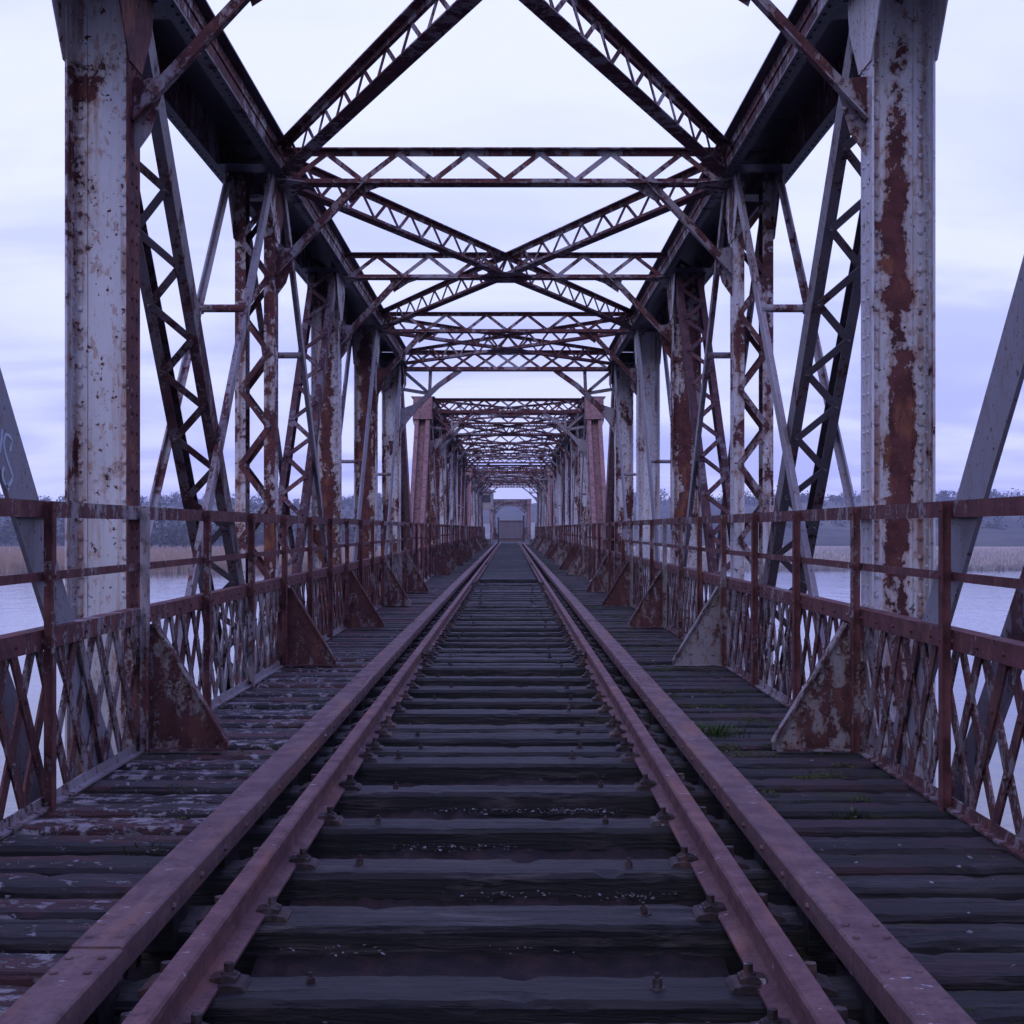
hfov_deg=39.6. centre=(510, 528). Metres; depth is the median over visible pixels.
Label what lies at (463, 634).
sleeper
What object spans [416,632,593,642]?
sleeper
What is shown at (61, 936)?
walkway plank
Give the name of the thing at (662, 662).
walkway plank
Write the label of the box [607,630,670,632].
walkway plank
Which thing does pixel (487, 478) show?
bridge span
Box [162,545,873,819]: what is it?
moss
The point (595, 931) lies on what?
sleeper
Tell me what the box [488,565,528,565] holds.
track board
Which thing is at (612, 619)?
walkway plank
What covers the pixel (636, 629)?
walkway plank
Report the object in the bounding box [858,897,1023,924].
walkway plank
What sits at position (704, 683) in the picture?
walkway plank
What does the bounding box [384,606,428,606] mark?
walkway plank
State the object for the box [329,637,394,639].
walkway plank
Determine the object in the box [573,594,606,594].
walkway plank
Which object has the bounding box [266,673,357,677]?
walkway plank
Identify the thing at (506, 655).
sleeper
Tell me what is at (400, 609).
walkway plank
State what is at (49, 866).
walkway plank
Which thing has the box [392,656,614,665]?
sleeper
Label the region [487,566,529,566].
track board
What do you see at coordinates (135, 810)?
walkway plank
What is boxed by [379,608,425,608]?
walkway plank
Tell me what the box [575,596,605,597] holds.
walkway plank
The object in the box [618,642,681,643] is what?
walkway plank
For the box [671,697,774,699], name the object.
walkway plank
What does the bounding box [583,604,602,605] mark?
walkway plank
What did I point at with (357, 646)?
walkway plank
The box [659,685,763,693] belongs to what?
walkway plank
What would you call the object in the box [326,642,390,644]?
walkway plank
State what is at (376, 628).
walkway plank
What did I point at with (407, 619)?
walkway plank
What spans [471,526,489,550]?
railing
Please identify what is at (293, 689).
walkway plank
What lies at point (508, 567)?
track board
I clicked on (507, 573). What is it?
track board
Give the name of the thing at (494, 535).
railing
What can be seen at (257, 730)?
walkway plank
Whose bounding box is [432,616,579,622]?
sleeper
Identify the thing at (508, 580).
track board
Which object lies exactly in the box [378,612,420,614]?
walkway plank
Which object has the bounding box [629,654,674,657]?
walkway plank
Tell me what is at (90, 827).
walkway plank
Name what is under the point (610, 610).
walkway plank
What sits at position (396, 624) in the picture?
walkway plank
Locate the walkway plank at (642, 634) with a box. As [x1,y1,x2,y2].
[609,633,673,634]
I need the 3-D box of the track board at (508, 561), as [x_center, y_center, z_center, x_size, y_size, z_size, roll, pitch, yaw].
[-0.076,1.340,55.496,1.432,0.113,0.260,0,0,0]
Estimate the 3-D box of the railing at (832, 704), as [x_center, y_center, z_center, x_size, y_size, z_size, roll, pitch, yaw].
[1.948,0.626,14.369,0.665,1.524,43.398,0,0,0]
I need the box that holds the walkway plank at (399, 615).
[380,615,418,615]
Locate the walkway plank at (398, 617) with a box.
[381,617,416,617]
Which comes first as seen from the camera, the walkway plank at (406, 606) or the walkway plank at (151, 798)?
the walkway plank at (151, 798)
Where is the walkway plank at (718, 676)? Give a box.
[648,674,740,678]
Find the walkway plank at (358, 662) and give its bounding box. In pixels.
[336,661,370,662]
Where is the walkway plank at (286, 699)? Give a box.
[227,697,332,702]
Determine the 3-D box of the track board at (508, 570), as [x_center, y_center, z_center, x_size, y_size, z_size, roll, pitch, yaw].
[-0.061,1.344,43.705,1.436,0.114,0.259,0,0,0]
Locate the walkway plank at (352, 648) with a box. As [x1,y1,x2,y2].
[330,648,383,649]
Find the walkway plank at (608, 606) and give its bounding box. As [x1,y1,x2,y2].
[584,606,629,606]
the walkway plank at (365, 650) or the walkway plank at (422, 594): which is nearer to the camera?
the walkway plank at (365, 650)
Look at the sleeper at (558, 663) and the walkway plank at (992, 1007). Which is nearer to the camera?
the walkway plank at (992, 1007)
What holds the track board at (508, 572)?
on the bridge span at (440, 482)
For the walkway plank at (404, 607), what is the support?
on the bridge span at (849, 72)
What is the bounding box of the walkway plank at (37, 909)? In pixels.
[0,898,119,919]
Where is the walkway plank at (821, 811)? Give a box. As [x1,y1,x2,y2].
[770,803,959,819]
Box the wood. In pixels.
[0,485,1023,549]
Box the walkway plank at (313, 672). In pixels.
[273,672,358,673]
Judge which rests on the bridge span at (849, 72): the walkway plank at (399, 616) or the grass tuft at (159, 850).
the walkway plank at (399, 616)
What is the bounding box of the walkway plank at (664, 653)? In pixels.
[627,652,675,654]
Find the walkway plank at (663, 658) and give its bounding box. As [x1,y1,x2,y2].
[633,657,672,659]
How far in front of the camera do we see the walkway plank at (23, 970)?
4.49 m
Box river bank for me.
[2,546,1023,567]
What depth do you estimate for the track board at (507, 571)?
42.78 m
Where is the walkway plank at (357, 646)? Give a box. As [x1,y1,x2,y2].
[328,645,387,647]
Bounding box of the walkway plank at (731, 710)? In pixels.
[680,708,788,713]
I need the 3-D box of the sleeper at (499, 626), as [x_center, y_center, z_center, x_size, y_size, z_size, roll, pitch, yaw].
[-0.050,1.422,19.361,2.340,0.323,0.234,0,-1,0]
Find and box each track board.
[480,578,534,578]
[480,579,535,582]
[481,576,533,576]
[481,577,535,577]
[482,575,533,575]
[483,573,532,573]
[483,574,532,574]
[484,571,530,571]
[484,572,532,572]
[485,569,530,569]
[485,570,531,570]
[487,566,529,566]
[487,567,529,567]
[487,568,530,568]
[488,564,528,564]
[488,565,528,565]
[489,563,527,563]
[490,561,526,561]
[490,562,526,562]
[492,559,526,559]
[493,558,525,558]
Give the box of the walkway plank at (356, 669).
[276,667,363,671]
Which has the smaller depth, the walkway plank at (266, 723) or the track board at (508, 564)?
the walkway plank at (266, 723)
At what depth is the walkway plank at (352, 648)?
16.55 m
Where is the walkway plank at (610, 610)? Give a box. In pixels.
[588,610,634,610]
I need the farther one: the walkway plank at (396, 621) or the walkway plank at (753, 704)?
the walkway plank at (396, 621)
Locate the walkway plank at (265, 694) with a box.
[234,691,339,697]
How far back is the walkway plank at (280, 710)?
10.92 m
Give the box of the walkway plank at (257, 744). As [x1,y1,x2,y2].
[228,739,287,749]
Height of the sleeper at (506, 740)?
0.323 m
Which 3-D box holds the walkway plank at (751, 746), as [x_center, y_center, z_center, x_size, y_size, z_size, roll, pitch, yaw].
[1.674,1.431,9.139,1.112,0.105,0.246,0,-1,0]
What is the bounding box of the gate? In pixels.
[497,516,523,543]
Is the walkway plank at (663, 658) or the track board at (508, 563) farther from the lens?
the track board at (508, 563)
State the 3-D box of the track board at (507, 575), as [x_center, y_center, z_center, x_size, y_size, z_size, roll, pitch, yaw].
[-0.073,1.343,39.148,1.431,0.114,0.259,0,0,0]
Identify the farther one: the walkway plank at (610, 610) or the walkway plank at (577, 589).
the walkway plank at (577, 589)
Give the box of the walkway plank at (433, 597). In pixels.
[408,596,437,598]
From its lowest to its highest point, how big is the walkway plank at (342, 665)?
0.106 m
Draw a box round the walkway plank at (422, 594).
[407,594,440,595]
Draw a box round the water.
[0,568,1023,834]
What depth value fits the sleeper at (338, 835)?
6.31 m
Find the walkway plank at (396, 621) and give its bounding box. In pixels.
[383,620,413,621]
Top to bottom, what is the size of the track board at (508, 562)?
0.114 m
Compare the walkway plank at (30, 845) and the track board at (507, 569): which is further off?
the track board at (507, 569)
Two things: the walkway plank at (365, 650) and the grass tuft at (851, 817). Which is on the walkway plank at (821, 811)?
the grass tuft at (851, 817)
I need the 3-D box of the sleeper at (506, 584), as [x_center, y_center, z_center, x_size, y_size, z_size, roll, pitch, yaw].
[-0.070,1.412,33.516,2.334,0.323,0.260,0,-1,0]
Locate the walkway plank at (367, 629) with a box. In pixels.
[343,628,405,631]
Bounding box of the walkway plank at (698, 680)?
[652,678,746,681]
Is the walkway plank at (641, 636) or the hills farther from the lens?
the hills
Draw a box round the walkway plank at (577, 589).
[568,589,585,590]
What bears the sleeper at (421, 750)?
on the bridge span at (849, 72)
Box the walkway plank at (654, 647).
[623,647,678,648]
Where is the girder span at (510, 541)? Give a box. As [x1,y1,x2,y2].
[487,534,532,546]
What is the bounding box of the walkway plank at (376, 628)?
[353,628,404,628]
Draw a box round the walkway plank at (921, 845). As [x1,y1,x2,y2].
[800,836,1011,855]
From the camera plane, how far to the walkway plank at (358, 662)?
14.77 m
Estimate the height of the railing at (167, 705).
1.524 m
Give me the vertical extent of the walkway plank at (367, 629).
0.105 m
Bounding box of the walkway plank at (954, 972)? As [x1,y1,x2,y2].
[911,952,1023,991]
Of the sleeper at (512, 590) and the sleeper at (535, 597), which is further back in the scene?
the sleeper at (512, 590)
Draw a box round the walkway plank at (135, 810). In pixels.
[37,803,219,818]
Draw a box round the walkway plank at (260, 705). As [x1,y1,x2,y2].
[216,702,327,709]
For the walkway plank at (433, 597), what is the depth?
28.45 m
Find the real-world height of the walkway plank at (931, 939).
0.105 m
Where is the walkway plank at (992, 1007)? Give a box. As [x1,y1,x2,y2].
[946,990,1023,1023]
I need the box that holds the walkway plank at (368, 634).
[337,633,399,634]
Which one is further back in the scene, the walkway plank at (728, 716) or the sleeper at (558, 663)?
the sleeper at (558, 663)
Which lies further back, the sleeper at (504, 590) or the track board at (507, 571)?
the track board at (507, 571)
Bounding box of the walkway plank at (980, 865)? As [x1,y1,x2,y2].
[817,854,1023,877]
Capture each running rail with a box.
[122,542,500,1023]
[519,542,845,1023]
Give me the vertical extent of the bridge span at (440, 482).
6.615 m
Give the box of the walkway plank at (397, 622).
[384,622,411,623]
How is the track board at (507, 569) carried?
on the bridge span at (440, 482)
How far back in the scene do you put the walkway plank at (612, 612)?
23.37 m
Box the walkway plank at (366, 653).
[332,652,379,654]
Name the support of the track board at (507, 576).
on the bridge span at (440, 482)
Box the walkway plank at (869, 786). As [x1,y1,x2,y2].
[746,778,916,794]
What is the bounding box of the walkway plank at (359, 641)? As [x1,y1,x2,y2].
[325,640,392,641]
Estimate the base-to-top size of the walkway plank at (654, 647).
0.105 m
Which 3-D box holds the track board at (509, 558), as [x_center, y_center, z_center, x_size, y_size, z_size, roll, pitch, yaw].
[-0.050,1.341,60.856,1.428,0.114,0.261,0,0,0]
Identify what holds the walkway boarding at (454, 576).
on the bridge span at (440, 482)
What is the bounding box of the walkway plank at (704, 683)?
[657,682,750,685]
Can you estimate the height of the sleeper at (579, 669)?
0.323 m
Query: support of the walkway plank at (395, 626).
on the bridge span at (849, 72)
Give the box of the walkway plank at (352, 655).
[334,654,377,656]
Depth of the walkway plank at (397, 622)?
20.88 m
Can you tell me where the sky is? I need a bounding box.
[0,0,1023,503]
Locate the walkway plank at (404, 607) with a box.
[381,607,427,607]
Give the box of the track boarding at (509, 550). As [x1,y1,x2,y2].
[493,543,524,557]
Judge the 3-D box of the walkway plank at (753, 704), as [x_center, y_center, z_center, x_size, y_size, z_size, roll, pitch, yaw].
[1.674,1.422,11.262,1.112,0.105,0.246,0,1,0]
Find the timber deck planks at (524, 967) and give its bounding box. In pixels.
[250,778,728,980]
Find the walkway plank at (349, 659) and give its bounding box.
[335,656,374,661]
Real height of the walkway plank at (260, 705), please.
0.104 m
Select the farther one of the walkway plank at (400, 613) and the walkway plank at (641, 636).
the walkway plank at (400, 613)
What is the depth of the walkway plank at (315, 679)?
12.96 m
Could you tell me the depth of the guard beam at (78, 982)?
4.83 m
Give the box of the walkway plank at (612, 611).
[589,610,633,611]
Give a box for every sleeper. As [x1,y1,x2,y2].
[114,960,861,1023]
[120,1006,881,1023]
[141,893,835,978]
[187,845,788,905]
[239,806,753,859]
[270,773,722,819]
[298,747,698,785]
[320,737,678,757]
[334,724,665,747]
[337,715,663,733]
[352,701,650,725]
[364,690,639,709]
[375,679,629,698]
[384,669,621,686]
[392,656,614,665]
[392,659,614,676]
[399,647,608,657]
[399,651,608,662]
[406,642,602,653]
[411,636,597,648]
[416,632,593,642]
[421,627,589,637]
[425,622,585,632]
[429,618,582,625]
[429,621,582,626]
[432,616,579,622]
[435,613,576,620]
[438,608,574,614]
[438,610,574,616]
[441,604,571,611]
[445,601,567,608]
[446,600,567,605]
[448,599,565,603]
[449,598,565,602]
[450,595,563,601]
[452,594,562,598]
[454,592,560,596]
[455,590,558,595]
[457,588,557,592]
[458,586,553,590]
[460,584,554,588]
[460,585,555,589]
[461,583,553,586]
[463,581,552,585]
[464,580,551,584]
[475,587,556,590]
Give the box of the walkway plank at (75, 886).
[0,873,147,898]
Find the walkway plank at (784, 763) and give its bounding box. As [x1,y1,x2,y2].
[727,758,880,768]
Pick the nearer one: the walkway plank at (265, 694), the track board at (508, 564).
the walkway plank at (265, 694)
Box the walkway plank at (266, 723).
[217,719,309,728]
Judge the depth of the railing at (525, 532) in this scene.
186.26 m
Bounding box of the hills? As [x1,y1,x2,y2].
[0,500,1023,546]
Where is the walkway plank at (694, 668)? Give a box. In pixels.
[641,666,729,671]
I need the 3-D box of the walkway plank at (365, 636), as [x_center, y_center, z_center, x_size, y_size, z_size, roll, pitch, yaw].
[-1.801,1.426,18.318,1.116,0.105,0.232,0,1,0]
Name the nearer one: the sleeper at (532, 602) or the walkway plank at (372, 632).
the walkway plank at (372, 632)
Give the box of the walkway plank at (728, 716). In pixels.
[685,713,786,720]
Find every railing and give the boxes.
[0,498,428,839]
[419,523,476,580]
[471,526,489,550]
[492,527,497,538]
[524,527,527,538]
[530,526,547,550]
[542,523,596,580]
[586,496,1023,860]
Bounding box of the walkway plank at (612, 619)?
[595,618,629,619]
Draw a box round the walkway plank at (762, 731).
[699,728,776,734]
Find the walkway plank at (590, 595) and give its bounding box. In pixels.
[574,595,606,595]
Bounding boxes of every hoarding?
[483,523,490,543]
[530,522,535,543]
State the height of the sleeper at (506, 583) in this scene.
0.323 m
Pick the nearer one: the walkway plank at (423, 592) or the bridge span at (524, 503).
the walkway plank at (423, 592)
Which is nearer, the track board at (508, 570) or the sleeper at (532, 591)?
the sleeper at (532, 591)
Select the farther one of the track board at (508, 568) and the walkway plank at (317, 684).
the track board at (508, 568)
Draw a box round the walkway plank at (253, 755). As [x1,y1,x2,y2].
[132,750,276,760]
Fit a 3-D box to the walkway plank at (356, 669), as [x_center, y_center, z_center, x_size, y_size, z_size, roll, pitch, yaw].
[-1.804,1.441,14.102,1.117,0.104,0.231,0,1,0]
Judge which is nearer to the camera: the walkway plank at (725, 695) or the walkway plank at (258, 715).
the walkway plank at (258, 715)
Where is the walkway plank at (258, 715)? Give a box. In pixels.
[213,712,317,719]
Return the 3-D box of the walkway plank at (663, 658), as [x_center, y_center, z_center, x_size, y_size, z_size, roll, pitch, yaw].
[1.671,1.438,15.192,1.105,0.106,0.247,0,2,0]
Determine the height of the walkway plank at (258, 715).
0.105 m
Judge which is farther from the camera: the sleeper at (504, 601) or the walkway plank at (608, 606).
the sleeper at (504, 601)
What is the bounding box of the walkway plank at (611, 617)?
[593,616,631,617]
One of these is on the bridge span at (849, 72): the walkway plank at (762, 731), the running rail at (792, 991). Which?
the walkway plank at (762, 731)
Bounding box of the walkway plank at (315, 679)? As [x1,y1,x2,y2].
[260,677,353,681]
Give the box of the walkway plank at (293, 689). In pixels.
[245,688,342,690]
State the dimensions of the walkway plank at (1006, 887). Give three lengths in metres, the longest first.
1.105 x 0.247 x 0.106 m
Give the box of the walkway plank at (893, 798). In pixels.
[761,792,933,804]
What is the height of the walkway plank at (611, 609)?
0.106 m
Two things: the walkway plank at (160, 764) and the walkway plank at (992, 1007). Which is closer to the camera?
the walkway plank at (992, 1007)
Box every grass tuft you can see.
[120,838,160,852]
[698,719,770,739]
[832,802,872,819]
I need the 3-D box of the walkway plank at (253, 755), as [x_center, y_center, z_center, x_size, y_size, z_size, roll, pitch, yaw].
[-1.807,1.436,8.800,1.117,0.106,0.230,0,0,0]
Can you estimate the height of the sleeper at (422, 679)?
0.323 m
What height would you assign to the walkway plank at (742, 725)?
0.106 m
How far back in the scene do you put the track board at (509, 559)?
58.65 m
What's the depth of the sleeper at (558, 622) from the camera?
19.83 m
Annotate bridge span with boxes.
[0,0,1023,980]
[410,396,605,582]
[466,464,552,556]
[489,499,531,539]
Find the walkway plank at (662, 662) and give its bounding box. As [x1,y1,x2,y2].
[635,660,672,665]
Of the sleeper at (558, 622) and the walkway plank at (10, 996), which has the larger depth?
the sleeper at (558, 622)
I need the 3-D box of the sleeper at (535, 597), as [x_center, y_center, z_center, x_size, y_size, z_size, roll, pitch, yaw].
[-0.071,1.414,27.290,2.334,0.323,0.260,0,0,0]
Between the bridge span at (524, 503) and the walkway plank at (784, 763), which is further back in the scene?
the bridge span at (524, 503)
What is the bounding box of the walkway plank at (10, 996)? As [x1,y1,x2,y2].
[0,985,30,1015]
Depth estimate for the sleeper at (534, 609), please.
23.39 m
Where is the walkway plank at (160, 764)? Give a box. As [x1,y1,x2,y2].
[116,759,267,769]
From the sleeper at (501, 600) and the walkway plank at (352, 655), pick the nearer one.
the walkway plank at (352, 655)
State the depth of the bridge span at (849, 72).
11.68 m
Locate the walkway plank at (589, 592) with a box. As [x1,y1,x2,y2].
[571,592,607,592]
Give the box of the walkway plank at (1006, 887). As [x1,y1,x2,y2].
[789,874,1023,906]
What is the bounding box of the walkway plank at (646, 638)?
[614,637,677,638]
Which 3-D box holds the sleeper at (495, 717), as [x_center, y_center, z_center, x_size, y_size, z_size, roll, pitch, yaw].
[-0.088,1.417,10.316,2.337,0.323,0.254,0,1,0]
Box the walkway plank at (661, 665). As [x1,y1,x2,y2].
[640,665,727,665]
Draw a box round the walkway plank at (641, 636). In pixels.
[611,635,677,637]
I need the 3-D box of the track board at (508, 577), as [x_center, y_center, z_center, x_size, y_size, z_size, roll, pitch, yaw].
[-0.050,1.339,37.272,1.431,0.114,0.259,0,0,0]
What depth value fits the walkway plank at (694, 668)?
14.01 m
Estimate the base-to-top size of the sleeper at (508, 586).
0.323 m
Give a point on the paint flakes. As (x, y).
(485, 845)
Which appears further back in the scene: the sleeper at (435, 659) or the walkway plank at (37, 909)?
the sleeper at (435, 659)
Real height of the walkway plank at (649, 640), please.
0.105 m
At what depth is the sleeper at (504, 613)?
22.53 m
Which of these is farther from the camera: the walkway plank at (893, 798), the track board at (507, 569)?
the track board at (507, 569)
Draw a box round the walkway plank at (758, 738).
[705,735,772,741]
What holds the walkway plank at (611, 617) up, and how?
on the bridge span at (849, 72)
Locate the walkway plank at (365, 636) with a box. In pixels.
[333,635,397,637]
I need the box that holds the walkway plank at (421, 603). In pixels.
[411,603,431,604]
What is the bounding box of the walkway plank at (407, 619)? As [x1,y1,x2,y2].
[381,618,415,620]
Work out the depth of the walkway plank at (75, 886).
5.51 m
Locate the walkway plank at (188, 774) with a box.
[101,770,255,779]
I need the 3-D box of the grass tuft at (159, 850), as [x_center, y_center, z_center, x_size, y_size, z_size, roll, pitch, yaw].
[-1.565,1.385,6.230,0.244,0.050,0.182,0,0,0]
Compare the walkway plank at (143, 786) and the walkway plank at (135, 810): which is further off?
the walkway plank at (143, 786)
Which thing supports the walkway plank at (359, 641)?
on the bridge span at (849, 72)
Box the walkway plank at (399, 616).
[380,616,417,617]
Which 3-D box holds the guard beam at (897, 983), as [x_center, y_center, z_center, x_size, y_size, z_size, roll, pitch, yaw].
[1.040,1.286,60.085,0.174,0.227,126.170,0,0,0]
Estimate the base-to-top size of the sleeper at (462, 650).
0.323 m
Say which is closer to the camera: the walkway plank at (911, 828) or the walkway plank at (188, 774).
the walkway plank at (911, 828)
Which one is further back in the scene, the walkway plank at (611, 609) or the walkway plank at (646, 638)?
the walkway plank at (611, 609)
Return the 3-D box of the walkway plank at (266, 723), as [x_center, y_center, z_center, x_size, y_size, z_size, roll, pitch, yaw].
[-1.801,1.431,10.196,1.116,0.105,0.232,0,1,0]
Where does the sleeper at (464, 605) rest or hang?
on the bridge span at (849, 72)
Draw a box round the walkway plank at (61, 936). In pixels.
[0,919,141,967]
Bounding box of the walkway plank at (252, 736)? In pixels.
[226,733,294,739]
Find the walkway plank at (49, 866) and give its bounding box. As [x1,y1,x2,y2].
[0,855,165,876]
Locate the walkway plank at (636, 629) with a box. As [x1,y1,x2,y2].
[606,629,666,629]
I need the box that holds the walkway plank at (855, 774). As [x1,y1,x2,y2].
[736,768,896,779]
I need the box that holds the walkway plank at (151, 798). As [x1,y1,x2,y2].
[62,794,230,803]
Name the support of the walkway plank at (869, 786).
on the bridge span at (849, 72)
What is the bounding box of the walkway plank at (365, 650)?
[331,649,382,651]
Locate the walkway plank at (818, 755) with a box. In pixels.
[720,751,863,757]
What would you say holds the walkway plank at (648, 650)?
on the bridge span at (849, 72)
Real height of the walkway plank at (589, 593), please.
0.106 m
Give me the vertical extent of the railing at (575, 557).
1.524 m
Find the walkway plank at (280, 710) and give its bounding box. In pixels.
[212,709,320,712]
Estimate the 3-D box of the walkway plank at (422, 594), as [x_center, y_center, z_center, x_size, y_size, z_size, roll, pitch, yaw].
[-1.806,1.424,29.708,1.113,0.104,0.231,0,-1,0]
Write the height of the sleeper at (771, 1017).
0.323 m
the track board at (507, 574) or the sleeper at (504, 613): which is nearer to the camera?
the sleeper at (504, 613)
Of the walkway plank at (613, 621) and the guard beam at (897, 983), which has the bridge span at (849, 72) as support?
the walkway plank at (613, 621)
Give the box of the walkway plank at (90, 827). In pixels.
[9,818,238,848]
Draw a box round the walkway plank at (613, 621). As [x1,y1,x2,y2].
[597,620,628,621]
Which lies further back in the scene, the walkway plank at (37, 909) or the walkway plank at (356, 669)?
the walkway plank at (356, 669)
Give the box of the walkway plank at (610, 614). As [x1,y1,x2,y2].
[591,613,632,615]
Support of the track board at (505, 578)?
on the bridge span at (440, 482)
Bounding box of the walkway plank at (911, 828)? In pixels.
[784,819,985,837]
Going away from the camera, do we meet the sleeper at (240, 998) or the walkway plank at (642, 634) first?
the sleeper at (240, 998)
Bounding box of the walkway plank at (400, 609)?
[377,609,424,610]
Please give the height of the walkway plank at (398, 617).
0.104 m
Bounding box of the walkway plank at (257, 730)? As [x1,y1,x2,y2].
[223,728,300,732]
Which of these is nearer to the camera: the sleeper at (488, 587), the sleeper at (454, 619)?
the sleeper at (454, 619)
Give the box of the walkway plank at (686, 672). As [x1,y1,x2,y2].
[645,671,734,673]
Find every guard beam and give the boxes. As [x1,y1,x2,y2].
[0,542,497,1023]
[522,542,975,1023]
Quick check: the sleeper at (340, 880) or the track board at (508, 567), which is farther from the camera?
the track board at (508, 567)
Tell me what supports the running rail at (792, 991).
on the sleeper at (338, 835)
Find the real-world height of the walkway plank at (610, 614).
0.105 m
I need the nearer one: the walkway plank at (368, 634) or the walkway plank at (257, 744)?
the walkway plank at (257, 744)
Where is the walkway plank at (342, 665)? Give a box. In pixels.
[281,662,368,667]
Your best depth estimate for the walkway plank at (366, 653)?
15.81 m
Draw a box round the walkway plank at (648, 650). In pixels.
[624,648,677,651]
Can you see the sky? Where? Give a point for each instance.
(500, 77)
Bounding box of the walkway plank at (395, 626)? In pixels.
[383,626,407,627]
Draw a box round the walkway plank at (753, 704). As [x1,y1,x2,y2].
[673,700,786,708]
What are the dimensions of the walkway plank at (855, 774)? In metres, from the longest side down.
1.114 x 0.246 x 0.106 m
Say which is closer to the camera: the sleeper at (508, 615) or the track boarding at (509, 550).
the sleeper at (508, 615)
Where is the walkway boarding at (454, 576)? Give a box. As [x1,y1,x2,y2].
[425,544,590,582]
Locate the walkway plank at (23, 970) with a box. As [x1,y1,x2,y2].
[0,953,128,986]
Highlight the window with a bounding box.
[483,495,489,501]
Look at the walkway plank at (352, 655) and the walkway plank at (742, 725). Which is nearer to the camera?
the walkway plank at (742, 725)
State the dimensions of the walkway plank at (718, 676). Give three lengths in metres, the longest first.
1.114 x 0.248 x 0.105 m
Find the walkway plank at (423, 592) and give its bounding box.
[406,592,442,593]
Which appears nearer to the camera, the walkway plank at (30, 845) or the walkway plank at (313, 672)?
the walkway plank at (30, 845)
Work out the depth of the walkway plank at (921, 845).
6.23 m
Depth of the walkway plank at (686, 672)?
13.76 m
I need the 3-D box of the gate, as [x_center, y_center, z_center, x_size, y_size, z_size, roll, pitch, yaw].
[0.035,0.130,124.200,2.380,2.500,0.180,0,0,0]
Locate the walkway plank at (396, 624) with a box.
[384,624,409,625]
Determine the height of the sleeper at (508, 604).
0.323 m
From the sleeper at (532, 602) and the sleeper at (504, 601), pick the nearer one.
the sleeper at (532, 602)
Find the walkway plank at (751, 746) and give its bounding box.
[712,741,861,750]
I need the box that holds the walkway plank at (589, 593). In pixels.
[572,593,607,593]
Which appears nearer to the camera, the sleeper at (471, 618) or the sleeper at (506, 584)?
the sleeper at (471, 618)
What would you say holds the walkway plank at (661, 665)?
on the bridge span at (849, 72)
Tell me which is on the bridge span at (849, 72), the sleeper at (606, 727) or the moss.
the sleeper at (606, 727)
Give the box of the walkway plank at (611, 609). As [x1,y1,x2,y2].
[586,608,635,609]
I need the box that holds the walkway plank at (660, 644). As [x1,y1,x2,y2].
[619,643,681,646]
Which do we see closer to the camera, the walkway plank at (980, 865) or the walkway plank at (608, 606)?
the walkway plank at (980, 865)
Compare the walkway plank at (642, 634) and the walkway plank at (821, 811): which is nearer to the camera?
the walkway plank at (821, 811)
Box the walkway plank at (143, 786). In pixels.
[76,779,245,795]
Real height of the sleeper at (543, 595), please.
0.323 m
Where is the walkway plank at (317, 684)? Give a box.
[250,681,347,687]
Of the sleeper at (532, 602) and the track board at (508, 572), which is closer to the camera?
the sleeper at (532, 602)
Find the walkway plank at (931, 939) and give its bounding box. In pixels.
[836,923,1023,970]
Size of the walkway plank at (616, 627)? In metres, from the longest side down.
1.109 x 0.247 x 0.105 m
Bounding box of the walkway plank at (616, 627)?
[603,626,662,628]
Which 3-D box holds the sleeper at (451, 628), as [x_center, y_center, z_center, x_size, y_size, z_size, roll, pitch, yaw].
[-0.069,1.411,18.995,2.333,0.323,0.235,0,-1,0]
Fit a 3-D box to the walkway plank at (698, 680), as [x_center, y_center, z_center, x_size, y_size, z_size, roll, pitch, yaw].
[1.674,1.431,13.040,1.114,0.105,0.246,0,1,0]
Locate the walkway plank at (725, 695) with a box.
[666,693,771,697]
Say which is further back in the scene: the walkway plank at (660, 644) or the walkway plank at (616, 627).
the walkway plank at (616, 627)
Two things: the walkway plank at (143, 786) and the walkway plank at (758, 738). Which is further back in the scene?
the walkway plank at (758, 738)
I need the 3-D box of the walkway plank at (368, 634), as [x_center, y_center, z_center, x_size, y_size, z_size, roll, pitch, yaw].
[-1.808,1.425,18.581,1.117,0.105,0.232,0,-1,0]
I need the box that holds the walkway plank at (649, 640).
[615,639,682,642]
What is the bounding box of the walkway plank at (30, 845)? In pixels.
[0,835,187,856]
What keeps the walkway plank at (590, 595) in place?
on the bridge span at (849, 72)
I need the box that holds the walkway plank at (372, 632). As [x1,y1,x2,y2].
[340,631,401,632]
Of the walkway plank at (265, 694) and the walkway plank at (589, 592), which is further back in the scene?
the walkway plank at (589, 592)
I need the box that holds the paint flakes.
[1,651,1014,966]
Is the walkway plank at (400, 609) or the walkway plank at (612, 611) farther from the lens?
the walkway plank at (400, 609)
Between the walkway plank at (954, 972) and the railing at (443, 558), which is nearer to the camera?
the walkway plank at (954, 972)
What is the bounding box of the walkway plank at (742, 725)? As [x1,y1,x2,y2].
[694,720,781,727]
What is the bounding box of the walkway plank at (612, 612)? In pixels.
[590,612,633,612]
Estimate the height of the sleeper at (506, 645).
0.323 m
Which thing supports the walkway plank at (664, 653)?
on the bridge span at (849, 72)
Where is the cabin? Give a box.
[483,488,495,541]

